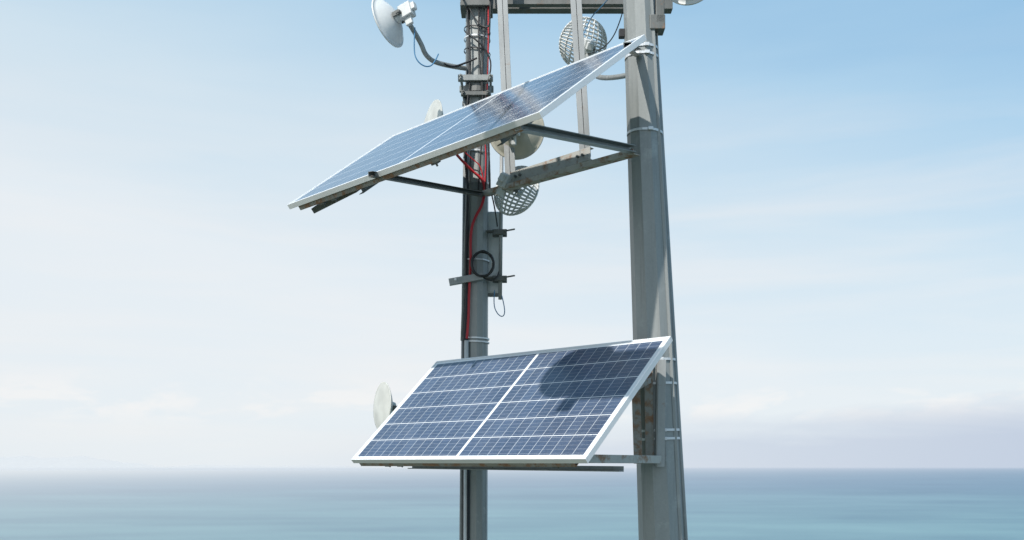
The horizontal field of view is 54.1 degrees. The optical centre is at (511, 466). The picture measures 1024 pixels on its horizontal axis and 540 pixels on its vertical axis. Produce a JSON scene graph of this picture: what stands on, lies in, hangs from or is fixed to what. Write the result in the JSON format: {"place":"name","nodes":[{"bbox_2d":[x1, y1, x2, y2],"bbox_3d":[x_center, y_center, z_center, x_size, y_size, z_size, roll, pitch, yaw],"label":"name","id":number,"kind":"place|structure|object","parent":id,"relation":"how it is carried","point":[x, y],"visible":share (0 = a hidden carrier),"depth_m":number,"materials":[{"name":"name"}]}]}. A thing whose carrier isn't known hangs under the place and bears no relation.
{"place":"outdoors","nodes":[
{"label":"outdoors","id":0,"kind":"place"},
{"bbox_2d":[0,468,1023,539],"bbox_3d":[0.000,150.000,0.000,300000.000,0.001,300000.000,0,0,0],"label":"sea","id":1,"kind":"structure","parent":0,"point":[424,504],"depth_m":3998.27,"materials":[{"name":"liquid"}]},
{"bbox_2d":[0,0,1023,467],"label":"sky","id":2,"kind":"structure","parent":0,"point":[845,178],"materials":[{"name":"blue"}]},
{"bbox_3d":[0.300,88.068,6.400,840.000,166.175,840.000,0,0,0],"label":"hill","id":3,"kind":"structure","parent":0,"visible":0},
{"bbox_2d":[368,0,687,539],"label":"communications tower","id":4,"kind":"structure","parent":3,"relation":"on","point":[657,457],"depth_m":5.90,"materials":[{"name":"metal"}]},
{"bbox_2d":[373,382,396,428],"bbox_3d":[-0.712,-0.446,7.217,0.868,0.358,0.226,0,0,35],"label":"dish antenna","id":5,"kind":"object","parent":4,"relation":"attached to","point":[384,407],"visible":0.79,"depth_m":7.32,"materials":[{"name":"metal"}]},
{"bbox_2d":[371,0,466,70],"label":"dish antenna","id":6,"kind":"object","parent":4,"relation":"attached to","point":[390,20],"visible":1,"depth_m":6.47,"materials":[{"name":"white plastic"}]},
{"bbox_2d":[424,99,442,122],"bbox_3d":[-0.502,-2.429,7.195,0.200,0.426,0.563,0,0,-36],"label":"dish antenna","id":7,"kind":"object","parent":4,"relation":"attached to","point":[435,110],"visible":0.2,"depth_m":7.16,"materials":[{"name":"metal"}]},
{"bbox_2d":[288,34,646,213],"bbox_3d":[-0.322,-1.960,5.921,2.153,0.120,1.090,-2,35,44],"label":"solar panel","id":8,"kind":"object","parent":4,"relation":"attached to","point":[502,116],"visible":1,"depth_m":5.65,"materials":[{"name":"glass"}]},
{"bbox_2d":[449,155,514,299],"bbox_3d":[-0.219,-1.740,6.941,0.460,1.160,0.222,0,0,-10],"label":"sector antenna","id":9,"kind":"object","parent":4,"relation":"attached to","point":[496,234],"visible":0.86,"depth_m":6.93,"materials":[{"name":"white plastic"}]},
{"bbox_2d":[351,336,672,467],"bbox_3d":[-0.054,-0.350,5.965,1.957,0.093,0.990,0,44,45],"label":"solar panel","id":10,"kind":"object","parent":4,"relation":"attached to","point":[560,407],"visible":1,"depth_m":5.79,"materials":[{"name":"glass"}]},
{"bbox_2d":[494,166,538,215],"bbox_3d":[0.005,-1.880,6.809,0.290,0.354,0.291,0,0,-20],"label":"grid dish antenna","id":11,"kind":"object","parent":4,"relation":"attached to","point":[504,179],"visible":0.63,"depth_m":6.74,"materials":[{"name":"white metal"}]},
{"bbox_2d":[491,118,543,159],"bbox_3d":[0.009,-2.259,6.699,0.310,0.377,0.307,0,0,-44],"label":"dish antenna","id":12,"kind":"object","parent":4,"relation":"attached to","point":[524,145],"visible":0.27,"depth_m":6.70,"materials":[{"name":"white metal"}]},
{"bbox_2d":[414,0,624,339],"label":"cable bundle","id":13,"kind":"object","parent":4,"relation":"attached to","point":[484,181],"visible":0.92,"depth_m":6.86,"materials":[{"name":"black rubber"}]},
{"bbox_2d":[559,17,624,79],"bbox_3d":[0.543,-2.620,6.346,0.332,0.332,0.962,10,28,-16],"label":"grid dish antenna","id":14,"kind":"object","parent":4,"relation":"attached to","point":[590,45],"visible":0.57,"depth_m":6.66,"materials":[{"name":"white metal"}]},
{"bbox_2d":[671,0,702,5],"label":"dish antenna","id":15,"kind":"object","parent":4,"relation":"attached to","point":[686,2],"visible":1,"depth_m":6.28,"materials":[{"name":"white metal"}]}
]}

